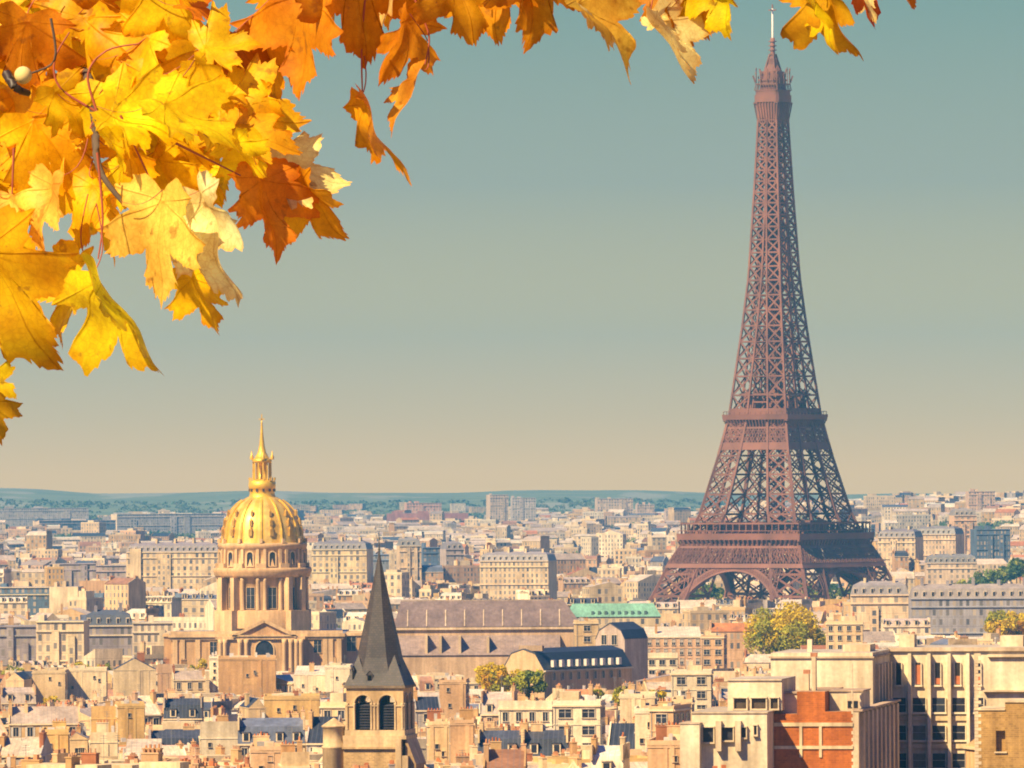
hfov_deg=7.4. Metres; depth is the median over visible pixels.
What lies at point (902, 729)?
window
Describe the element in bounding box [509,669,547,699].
plane tree
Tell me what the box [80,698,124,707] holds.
town house
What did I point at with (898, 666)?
window
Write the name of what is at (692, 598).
park tree
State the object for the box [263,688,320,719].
town house
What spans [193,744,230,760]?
town house
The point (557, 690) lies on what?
town house
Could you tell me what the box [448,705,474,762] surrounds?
town house
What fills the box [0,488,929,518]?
hills
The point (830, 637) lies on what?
window
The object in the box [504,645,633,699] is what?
slate house
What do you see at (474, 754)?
town house
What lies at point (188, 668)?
town house
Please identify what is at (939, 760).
window
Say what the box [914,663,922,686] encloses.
window
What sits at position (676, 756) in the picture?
window
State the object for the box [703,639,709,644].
window
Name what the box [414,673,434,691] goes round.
town house
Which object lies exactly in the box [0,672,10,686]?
town house
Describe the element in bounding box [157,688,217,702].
town house
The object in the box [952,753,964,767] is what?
window
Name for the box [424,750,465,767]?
town house
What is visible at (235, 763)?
town house
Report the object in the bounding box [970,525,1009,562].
apartment slab
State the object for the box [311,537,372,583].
apartment slab
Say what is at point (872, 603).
apartment slab
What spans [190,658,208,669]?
plane tree
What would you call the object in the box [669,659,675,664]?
window
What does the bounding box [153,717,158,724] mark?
window
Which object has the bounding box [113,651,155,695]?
town house
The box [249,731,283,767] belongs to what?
town house
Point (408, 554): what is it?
apartment slab
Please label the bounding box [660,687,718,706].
town house
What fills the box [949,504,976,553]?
apartment slab
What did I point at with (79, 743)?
town house
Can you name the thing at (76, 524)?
apartment slab
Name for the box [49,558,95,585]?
apartment slab
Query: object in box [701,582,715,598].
park tree
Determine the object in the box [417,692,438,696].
town house
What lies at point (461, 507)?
hillside houses
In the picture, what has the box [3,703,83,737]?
town house
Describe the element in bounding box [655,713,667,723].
window
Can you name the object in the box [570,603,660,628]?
copper roof building
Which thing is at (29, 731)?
window
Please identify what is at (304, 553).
window
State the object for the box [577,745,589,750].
town house
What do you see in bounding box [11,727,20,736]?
window
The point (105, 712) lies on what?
town house
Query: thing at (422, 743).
town house
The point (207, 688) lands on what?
town house
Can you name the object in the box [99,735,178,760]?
town house
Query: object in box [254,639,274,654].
window
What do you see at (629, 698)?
town house
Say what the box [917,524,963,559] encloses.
apartment slab
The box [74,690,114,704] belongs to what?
town house
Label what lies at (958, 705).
window
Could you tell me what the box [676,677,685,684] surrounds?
window
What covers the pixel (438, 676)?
town house
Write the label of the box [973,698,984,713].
window
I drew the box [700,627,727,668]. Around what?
town house
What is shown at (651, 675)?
town house
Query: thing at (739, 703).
window
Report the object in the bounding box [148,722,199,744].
town house
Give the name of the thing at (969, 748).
town house
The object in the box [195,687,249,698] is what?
town house
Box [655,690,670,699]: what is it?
town house
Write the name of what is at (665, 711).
town house
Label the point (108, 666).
plane tree
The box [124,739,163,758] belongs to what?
town house
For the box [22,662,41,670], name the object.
town house
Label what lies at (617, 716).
town house
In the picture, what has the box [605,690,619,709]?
town house
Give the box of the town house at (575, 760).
[568,738,647,767]
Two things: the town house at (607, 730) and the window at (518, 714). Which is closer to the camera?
the town house at (607, 730)
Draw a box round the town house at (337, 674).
[324,656,352,691]
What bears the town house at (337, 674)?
on the ground
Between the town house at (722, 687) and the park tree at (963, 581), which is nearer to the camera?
the town house at (722, 687)
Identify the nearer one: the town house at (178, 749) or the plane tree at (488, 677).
the town house at (178, 749)
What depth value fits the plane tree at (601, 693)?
1798.95 m
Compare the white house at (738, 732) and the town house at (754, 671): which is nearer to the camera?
the white house at (738, 732)
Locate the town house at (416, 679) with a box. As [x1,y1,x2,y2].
[412,674,419,691]
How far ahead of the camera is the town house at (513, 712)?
1599.14 m
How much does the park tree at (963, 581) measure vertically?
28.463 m
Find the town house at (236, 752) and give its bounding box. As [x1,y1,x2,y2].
[218,745,318,764]
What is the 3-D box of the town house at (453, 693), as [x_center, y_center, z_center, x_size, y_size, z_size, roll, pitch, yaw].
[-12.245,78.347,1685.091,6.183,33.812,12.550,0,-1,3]
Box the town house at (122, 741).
[118,738,126,745]
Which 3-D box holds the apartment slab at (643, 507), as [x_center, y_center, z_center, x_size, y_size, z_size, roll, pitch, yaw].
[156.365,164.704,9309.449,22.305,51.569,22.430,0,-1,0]
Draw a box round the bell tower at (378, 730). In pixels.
[321,539,425,767]
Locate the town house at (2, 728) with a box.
[0,719,8,736]
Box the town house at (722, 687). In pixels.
[713,678,726,688]
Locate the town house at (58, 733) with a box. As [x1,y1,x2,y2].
[42,718,70,753]
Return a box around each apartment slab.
[0,506,88,526]
[0,583,52,618]
[0,625,35,665]
[33,518,115,531]
[36,615,89,665]
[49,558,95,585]
[85,603,131,654]
[96,560,125,578]
[111,512,223,535]
[126,538,218,588]
[132,613,172,654]
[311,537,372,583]
[373,550,388,575]
[387,511,467,523]
[397,533,421,580]
[404,501,440,512]
[421,543,440,564]
[440,537,463,565]
[479,547,556,599]
[486,494,508,521]
[510,496,535,521]
[595,497,632,515]
[635,502,653,513]
[664,508,667,520]
[850,576,908,630]
[878,526,922,574]
[908,577,1023,636]
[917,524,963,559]
[925,550,976,583]
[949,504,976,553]
[966,488,994,509]
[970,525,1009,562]
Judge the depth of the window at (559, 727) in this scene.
1399.14 m
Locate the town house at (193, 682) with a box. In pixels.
[171,661,205,693]
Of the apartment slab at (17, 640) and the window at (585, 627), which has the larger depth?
the apartment slab at (17, 640)
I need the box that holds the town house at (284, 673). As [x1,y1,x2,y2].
[278,672,294,674]
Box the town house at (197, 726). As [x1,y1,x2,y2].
[165,721,201,729]
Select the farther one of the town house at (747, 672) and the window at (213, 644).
the window at (213, 644)
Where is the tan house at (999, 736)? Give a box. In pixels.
[974,653,1023,767]
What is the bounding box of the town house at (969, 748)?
[963,739,974,767]
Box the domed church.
[163,414,361,671]
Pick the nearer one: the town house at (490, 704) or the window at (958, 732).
the window at (958, 732)
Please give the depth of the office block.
1027.66 m
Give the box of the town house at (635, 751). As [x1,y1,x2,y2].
[630,734,651,754]
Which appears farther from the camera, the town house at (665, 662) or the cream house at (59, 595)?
the cream house at (59, 595)
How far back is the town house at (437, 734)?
1289.49 m
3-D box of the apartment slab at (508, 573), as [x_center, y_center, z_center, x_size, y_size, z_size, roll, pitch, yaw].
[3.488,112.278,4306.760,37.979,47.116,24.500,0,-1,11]
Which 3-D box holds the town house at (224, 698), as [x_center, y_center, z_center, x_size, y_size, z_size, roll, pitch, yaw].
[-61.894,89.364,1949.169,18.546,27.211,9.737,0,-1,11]
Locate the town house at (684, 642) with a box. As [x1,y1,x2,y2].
[644,620,700,667]
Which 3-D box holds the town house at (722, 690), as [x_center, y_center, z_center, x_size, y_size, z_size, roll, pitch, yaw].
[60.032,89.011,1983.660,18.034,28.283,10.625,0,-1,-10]
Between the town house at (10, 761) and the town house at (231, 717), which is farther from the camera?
the town house at (231, 717)
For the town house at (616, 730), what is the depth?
1302.30 m
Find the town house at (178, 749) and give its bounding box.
[118,740,185,755]
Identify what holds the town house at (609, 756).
on the ground
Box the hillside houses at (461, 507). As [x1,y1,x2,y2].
[43,502,564,519]
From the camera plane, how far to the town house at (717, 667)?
2276.38 m
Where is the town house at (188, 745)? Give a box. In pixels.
[162,729,190,750]
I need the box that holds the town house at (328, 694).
[304,691,335,696]
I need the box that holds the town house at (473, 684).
[469,678,481,688]
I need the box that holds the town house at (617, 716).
[615,710,619,722]
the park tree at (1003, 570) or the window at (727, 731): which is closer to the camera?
the window at (727, 731)
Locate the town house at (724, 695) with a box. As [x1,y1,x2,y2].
[716,685,727,699]
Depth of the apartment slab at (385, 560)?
4560.05 m
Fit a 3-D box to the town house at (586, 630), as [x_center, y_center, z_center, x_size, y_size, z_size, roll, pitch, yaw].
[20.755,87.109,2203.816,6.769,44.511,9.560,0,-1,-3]
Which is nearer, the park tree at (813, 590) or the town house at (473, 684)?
the town house at (473, 684)
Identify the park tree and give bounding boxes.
[689,589,699,599]
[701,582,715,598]
[708,587,724,599]
[796,582,815,594]
[828,583,844,598]
[837,589,850,598]
[958,579,970,583]
[970,571,989,583]
[980,568,1002,583]
[988,571,1007,583]
[996,566,1009,583]
[1006,559,1023,583]
[1012,557,1023,583]
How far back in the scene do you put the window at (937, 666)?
1028.39 m
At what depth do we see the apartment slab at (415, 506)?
9202.26 m
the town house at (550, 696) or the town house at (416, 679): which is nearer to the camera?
the town house at (550, 696)
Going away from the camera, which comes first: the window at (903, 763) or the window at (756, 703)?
the window at (756, 703)
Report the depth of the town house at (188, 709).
1700.33 m
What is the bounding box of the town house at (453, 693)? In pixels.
[438,672,469,718]
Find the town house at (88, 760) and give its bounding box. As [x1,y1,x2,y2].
[51,748,111,767]
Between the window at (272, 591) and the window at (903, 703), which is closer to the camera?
the window at (903, 703)
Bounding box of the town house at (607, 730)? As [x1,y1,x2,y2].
[605,725,609,744]
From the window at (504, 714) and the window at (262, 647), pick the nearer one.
the window at (504, 714)
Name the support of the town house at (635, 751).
on the ground
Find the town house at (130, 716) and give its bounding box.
[115,691,145,739]
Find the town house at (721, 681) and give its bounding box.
[715,677,727,685]
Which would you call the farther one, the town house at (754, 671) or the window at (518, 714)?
the town house at (754, 671)
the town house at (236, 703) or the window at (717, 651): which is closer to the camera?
the town house at (236, 703)
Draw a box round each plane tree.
[0,664,24,674]
[41,695,59,705]
[75,661,90,666]
[96,662,111,670]
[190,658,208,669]
[473,662,520,691]
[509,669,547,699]
[593,689,604,698]
[612,686,625,705]
[649,690,666,700]
[743,601,825,653]
[982,609,1023,634]
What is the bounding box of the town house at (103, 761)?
[80,735,107,763]
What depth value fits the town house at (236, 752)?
1236.47 m
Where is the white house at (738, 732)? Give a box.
[679,676,795,767]
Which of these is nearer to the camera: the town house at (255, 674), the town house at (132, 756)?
the town house at (132, 756)
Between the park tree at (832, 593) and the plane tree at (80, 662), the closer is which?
the plane tree at (80, 662)
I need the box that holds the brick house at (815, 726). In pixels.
[773,653,900,767]
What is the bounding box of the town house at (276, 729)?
[237,707,305,758]
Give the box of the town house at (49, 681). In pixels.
[32,659,68,704]
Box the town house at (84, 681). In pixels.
[64,659,108,699]
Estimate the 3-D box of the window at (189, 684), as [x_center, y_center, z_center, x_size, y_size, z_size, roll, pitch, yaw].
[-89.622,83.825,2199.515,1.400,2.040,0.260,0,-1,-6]
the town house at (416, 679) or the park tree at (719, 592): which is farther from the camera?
the park tree at (719, 592)
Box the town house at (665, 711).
[648,698,691,736]
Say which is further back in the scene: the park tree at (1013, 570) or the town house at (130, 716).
the park tree at (1013, 570)
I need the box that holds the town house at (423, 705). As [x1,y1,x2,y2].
[413,687,440,726]
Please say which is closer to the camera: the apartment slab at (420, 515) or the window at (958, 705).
the window at (958, 705)
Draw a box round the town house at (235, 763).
[218,743,320,767]
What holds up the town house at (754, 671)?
on the ground
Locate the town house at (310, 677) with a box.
[293,662,324,692]
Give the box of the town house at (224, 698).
[220,692,229,700]
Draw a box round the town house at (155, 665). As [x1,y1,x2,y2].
[148,659,160,667]
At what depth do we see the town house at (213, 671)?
2209.23 m
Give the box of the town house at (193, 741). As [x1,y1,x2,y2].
[118,738,195,746]
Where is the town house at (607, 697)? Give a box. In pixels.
[581,694,611,701]
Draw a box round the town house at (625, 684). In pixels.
[610,681,641,705]
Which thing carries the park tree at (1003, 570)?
on the ground
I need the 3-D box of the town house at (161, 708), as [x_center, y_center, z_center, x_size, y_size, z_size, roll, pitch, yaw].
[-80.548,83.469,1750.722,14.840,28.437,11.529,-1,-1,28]
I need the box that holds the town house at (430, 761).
[426,760,435,763]
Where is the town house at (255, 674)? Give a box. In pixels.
[217,652,276,697]
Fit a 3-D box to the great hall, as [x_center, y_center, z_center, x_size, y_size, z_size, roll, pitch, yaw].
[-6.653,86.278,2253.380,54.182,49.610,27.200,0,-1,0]
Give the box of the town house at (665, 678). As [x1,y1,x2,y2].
[636,674,670,689]
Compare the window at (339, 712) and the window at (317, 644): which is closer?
the window at (339, 712)
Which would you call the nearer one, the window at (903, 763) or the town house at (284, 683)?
the window at (903, 763)
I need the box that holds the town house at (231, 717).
[204,705,237,720]
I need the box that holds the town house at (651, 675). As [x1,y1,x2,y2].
[648,673,665,676]
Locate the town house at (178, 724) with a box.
[144,708,194,737]
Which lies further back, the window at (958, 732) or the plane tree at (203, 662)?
the plane tree at (203, 662)
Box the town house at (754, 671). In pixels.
[713,666,756,676]
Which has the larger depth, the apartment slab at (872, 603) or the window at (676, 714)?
the apartment slab at (872, 603)
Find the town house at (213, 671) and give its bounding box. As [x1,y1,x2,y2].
[208,651,219,692]
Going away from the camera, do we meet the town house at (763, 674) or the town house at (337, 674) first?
the town house at (763, 674)
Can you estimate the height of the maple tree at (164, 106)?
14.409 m
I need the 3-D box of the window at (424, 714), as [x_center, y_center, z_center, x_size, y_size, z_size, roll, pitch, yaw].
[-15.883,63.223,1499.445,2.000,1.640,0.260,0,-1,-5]
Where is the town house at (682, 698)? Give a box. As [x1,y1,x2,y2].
[671,684,694,720]
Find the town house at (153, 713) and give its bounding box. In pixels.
[127,686,161,724]
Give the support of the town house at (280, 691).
on the ground
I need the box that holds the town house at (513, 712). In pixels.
[497,691,552,727]
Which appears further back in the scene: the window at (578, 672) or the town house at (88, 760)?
the window at (578, 672)
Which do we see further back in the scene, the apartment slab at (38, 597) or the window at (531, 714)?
the apartment slab at (38, 597)
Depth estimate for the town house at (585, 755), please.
1114.77 m
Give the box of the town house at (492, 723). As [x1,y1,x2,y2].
[485,718,504,729]
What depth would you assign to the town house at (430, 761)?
1267.29 m
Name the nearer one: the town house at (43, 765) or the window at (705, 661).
the town house at (43, 765)
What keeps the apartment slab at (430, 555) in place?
on the ground
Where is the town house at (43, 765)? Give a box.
[26,763,100,767]
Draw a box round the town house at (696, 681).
[670,658,713,708]
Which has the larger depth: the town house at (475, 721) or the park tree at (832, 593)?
the park tree at (832, 593)
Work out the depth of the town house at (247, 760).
1158.77 m
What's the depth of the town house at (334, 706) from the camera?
1457.54 m
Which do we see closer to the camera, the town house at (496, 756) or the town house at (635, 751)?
the town house at (496, 756)
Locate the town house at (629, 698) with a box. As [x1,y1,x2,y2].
[618,680,657,722]
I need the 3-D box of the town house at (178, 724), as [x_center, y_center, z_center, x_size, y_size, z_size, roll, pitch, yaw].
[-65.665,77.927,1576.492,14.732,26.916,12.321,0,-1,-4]
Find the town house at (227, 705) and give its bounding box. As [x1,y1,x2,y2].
[177,690,231,717]
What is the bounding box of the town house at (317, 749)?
[311,747,321,753]
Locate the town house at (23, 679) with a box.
[5,669,32,686]
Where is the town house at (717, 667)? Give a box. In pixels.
[680,664,727,670]
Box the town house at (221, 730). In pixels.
[198,712,237,754]
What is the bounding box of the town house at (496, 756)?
[483,737,527,767]
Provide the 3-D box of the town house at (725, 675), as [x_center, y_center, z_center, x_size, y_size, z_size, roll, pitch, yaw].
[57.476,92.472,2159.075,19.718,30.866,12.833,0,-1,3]
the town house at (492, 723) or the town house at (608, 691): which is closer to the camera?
the town house at (492, 723)
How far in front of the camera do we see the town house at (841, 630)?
2498.99 m
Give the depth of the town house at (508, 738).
1271.51 m
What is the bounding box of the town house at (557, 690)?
[552,683,606,698]
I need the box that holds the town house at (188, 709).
[163,690,203,723]
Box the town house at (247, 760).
[220,753,249,767]
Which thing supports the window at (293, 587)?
in the domed church
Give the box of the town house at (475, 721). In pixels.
[417,716,477,737]
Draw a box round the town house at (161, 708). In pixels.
[115,697,175,720]
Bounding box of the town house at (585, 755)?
[533,738,647,763]
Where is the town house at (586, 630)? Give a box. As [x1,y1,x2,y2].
[573,617,598,646]
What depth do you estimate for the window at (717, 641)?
2418.68 m
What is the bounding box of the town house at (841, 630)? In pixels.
[825,611,863,648]
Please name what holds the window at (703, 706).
in the town house at (696, 681)
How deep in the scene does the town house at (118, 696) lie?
2156.34 m
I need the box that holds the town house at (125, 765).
[103,763,138,767]
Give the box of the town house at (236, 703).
[230,695,263,709]
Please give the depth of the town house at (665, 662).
2299.23 m
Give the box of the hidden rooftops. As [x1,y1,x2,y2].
[0,664,744,767]
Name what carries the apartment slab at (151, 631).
on the ground
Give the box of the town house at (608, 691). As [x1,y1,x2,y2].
[606,689,643,694]
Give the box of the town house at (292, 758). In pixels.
[278,726,311,767]
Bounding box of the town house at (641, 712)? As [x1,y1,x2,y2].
[633,695,649,748]
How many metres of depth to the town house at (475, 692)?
2060.59 m
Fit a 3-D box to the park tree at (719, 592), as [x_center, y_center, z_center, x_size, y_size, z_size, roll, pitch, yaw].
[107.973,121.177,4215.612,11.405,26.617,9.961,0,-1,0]
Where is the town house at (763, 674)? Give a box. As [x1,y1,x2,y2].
[756,674,770,675]
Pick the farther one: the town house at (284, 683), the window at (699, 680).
the town house at (284, 683)
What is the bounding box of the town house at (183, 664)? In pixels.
[170,656,187,667]
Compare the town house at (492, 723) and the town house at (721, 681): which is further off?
the town house at (721, 681)
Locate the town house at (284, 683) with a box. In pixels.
[276,674,293,692]
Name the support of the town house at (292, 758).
on the ground
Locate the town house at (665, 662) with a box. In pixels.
[648,649,678,673]
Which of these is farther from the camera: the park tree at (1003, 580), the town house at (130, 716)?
the park tree at (1003, 580)
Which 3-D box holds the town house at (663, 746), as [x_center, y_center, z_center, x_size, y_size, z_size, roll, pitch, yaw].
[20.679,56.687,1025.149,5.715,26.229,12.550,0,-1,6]
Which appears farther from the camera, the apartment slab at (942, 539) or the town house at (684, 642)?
the apartment slab at (942, 539)
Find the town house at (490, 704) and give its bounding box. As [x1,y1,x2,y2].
[481,675,518,726]
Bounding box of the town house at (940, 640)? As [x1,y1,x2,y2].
[926,635,976,644]
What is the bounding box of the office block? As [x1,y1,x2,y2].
[769,634,1023,767]
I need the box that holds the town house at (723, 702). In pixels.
[713,699,725,706]
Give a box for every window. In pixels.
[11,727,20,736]
[25,727,34,736]
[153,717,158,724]
[187,682,191,688]
[210,641,216,654]
[227,551,233,566]
[241,747,247,758]
[245,551,253,566]
[246,587,254,608]
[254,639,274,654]
[268,551,276,566]
[268,587,276,608]
[289,551,295,566]
[293,587,294,607]
[303,550,305,565]
[313,640,321,652]
[323,710,330,716]
[337,710,344,718]
[346,636,356,651]
[423,713,426,721]
[502,712,508,721]
[515,712,521,721]
[529,712,534,721]
[542,712,548,721]
[558,709,571,717]
[558,726,571,734]
[577,671,580,679]
[581,708,594,717]
[582,725,594,734]
[583,625,590,630]
[583,636,590,641]
[601,635,606,644]
[611,635,616,644]
[649,660,654,664]
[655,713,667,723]
[659,659,664,664]
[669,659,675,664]
[672,755,677,762]
[675,713,678,723]
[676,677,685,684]
[680,712,684,721]
[686,712,689,720]
[696,677,705,684]
[696,691,705,698]
[697,704,705,708]
[701,726,714,743]
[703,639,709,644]
[703,649,709,654]
[703,659,709,664]
[715,639,720,644]
[715,649,721,654]
[715,659,721,664]
[722,726,734,741]
[733,697,747,709]
[741,726,747,738]
[750,697,766,709]
[752,724,757,735]
[769,697,779,709]
[828,635,832,640]
[892,698,907,713]
[894,663,902,686]
[899,726,907,741]
[899,753,907,767]
[912,698,926,713]
[912,726,927,741]
[912,753,926,767]
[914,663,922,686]
[931,698,946,713]
[931,726,946,741]
[932,753,946,767]
[933,663,941,686]
[951,698,965,713]
[951,726,966,741]
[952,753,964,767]
[953,663,961,686]
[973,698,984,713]
[974,663,981,686]
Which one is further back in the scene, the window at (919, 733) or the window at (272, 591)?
the window at (272, 591)
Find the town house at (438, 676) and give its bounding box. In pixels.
[413,673,463,691]
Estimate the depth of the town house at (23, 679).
2159.12 m
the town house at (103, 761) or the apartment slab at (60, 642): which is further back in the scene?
the apartment slab at (60, 642)
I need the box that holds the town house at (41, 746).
[0,723,52,764]
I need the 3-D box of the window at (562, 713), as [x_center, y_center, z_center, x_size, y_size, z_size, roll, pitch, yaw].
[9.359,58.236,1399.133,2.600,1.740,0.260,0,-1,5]
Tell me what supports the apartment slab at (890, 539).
on the ground
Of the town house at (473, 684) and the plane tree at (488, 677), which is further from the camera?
the town house at (473, 684)
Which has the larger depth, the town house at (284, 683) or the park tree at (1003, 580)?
the park tree at (1003, 580)
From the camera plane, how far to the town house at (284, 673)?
2234.30 m
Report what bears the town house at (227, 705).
on the ground
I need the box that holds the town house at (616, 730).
[608,721,634,748]
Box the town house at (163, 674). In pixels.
[156,657,171,692]
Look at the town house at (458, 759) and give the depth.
1221.04 m
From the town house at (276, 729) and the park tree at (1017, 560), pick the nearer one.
the town house at (276, 729)
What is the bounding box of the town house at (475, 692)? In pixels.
[469,689,491,701]
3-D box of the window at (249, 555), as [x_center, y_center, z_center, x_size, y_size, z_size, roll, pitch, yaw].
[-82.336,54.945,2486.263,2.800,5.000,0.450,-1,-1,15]
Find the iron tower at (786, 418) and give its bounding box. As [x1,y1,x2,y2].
[648,4,891,602]
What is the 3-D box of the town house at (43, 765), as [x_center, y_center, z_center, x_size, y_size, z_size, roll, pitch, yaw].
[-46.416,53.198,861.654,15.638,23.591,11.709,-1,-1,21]
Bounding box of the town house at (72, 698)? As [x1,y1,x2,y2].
[60,690,83,702]
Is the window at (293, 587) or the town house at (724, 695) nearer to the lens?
the town house at (724, 695)
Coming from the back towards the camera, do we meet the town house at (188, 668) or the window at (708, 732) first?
the town house at (188, 668)
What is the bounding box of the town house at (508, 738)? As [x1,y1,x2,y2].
[478,718,523,752]
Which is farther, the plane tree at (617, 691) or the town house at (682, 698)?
the plane tree at (617, 691)
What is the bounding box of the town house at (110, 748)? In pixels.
[88,719,118,755]
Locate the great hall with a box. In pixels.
[395,599,577,677]
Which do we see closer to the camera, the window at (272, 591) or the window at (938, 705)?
the window at (938, 705)
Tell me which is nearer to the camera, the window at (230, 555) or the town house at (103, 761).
the town house at (103, 761)
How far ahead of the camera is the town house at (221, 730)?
1429.57 m
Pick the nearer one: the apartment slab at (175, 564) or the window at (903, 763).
the window at (903, 763)
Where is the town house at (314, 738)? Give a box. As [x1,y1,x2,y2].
[306,709,341,752]
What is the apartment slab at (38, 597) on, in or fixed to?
on the ground
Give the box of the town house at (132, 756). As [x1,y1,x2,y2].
[108,752,137,762]
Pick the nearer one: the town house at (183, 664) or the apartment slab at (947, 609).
the town house at (183, 664)
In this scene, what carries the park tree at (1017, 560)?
on the ground
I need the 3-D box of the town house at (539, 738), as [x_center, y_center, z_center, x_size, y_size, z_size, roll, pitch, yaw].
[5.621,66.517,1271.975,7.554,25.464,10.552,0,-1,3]
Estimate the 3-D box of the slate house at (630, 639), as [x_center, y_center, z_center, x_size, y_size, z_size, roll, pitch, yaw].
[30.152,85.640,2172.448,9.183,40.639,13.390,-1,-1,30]
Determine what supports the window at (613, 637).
in the slate house at (630, 639)
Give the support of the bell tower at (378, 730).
on the ground
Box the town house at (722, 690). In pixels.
[713,683,727,691]
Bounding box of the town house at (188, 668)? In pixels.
[175,659,199,670]
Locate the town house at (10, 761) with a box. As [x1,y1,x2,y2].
[0,754,15,767]
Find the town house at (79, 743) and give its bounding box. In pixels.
[69,721,89,755]
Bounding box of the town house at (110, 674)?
[108,670,112,687]
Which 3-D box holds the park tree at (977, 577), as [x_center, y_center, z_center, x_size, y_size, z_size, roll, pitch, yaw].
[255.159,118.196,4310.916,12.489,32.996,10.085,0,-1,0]
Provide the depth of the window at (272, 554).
2486.33 m
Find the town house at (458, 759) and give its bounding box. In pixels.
[431,753,468,763]
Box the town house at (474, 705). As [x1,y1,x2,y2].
[421,696,479,713]
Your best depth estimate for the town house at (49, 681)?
2169.14 m
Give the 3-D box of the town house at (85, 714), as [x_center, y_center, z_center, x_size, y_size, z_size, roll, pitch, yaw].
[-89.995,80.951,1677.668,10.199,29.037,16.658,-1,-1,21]
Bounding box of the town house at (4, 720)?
[0,717,6,724]
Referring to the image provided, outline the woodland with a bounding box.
[0,497,1020,627]
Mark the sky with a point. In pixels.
(553, 298)
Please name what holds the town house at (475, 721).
on the ground
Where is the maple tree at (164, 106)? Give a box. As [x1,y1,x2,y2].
[0,0,915,444]
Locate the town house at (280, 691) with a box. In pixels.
[273,688,301,692]
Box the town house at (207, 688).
[205,671,209,692]
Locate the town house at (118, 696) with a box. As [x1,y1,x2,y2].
[88,693,127,699]
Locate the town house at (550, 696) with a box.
[545,683,588,701]
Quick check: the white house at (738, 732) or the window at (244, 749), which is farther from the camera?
the window at (244, 749)
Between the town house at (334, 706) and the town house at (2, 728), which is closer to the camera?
the town house at (334, 706)
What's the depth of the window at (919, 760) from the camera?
1028.64 m
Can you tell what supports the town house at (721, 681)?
on the ground
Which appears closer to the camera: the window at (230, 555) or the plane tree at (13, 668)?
the plane tree at (13, 668)
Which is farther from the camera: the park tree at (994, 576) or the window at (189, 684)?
the park tree at (994, 576)
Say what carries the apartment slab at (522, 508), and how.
on the ground
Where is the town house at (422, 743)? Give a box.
[418,728,477,759]
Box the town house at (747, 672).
[741,665,770,675]
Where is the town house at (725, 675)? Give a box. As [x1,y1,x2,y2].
[713,667,740,681]
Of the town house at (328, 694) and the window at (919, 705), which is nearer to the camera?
the window at (919, 705)
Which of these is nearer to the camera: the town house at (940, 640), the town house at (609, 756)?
the town house at (609, 756)
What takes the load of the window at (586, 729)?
in the town house at (578, 713)
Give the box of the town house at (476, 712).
[472,706,479,717]
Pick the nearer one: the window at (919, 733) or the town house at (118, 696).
the window at (919, 733)
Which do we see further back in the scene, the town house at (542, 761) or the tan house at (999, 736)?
the town house at (542, 761)
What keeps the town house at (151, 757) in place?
on the ground
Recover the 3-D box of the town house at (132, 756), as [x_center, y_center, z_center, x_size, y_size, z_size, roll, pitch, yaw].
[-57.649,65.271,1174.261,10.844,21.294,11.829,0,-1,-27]
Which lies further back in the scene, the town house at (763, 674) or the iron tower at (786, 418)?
the iron tower at (786, 418)
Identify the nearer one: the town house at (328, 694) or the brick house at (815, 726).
the brick house at (815, 726)
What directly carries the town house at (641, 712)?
on the ground
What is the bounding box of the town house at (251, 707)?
[239,691,264,717]
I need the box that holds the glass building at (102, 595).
[94,593,186,606]
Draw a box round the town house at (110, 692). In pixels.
[108,689,112,697]
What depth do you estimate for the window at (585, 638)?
2199.54 m
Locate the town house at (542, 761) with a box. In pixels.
[434,749,547,767]
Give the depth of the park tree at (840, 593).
4229.25 m
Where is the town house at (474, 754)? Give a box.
[450,732,568,767]
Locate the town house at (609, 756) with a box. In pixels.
[590,720,629,767]
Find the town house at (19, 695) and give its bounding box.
[0,682,35,710]
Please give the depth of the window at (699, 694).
1698.84 m
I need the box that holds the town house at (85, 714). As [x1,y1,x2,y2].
[67,699,102,729]
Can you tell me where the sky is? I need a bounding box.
[0,0,1023,493]
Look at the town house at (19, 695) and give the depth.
1900.51 m
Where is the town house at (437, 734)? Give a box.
[425,708,448,762]
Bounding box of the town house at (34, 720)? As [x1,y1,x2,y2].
[8,699,79,737]
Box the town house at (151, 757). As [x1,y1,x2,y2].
[139,744,188,767]
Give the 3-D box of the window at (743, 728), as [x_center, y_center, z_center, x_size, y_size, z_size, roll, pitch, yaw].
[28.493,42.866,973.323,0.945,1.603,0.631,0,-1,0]
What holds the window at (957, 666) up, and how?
in the office block
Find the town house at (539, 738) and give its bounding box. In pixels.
[522,718,570,756]
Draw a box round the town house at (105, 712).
[90,692,116,731]
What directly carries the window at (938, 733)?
in the office block
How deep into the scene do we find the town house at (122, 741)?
1490.15 m
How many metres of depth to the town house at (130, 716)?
1609.56 m
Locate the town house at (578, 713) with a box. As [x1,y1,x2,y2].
[552,681,605,744]
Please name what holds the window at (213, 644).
in the domed church
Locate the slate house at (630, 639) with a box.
[595,622,647,689]
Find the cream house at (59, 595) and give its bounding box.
[49,581,83,614]
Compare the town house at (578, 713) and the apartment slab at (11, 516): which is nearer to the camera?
the town house at (578, 713)
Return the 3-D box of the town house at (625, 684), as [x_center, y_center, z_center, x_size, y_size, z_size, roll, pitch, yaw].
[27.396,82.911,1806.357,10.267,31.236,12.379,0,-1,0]
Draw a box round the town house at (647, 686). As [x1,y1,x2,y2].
[641,678,670,690]
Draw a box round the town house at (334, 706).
[319,683,369,724]
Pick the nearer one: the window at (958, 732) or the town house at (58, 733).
the window at (958, 732)
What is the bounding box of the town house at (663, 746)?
[645,720,683,767]
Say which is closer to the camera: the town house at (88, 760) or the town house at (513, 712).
the town house at (88, 760)
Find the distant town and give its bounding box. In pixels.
[0,490,1023,673]

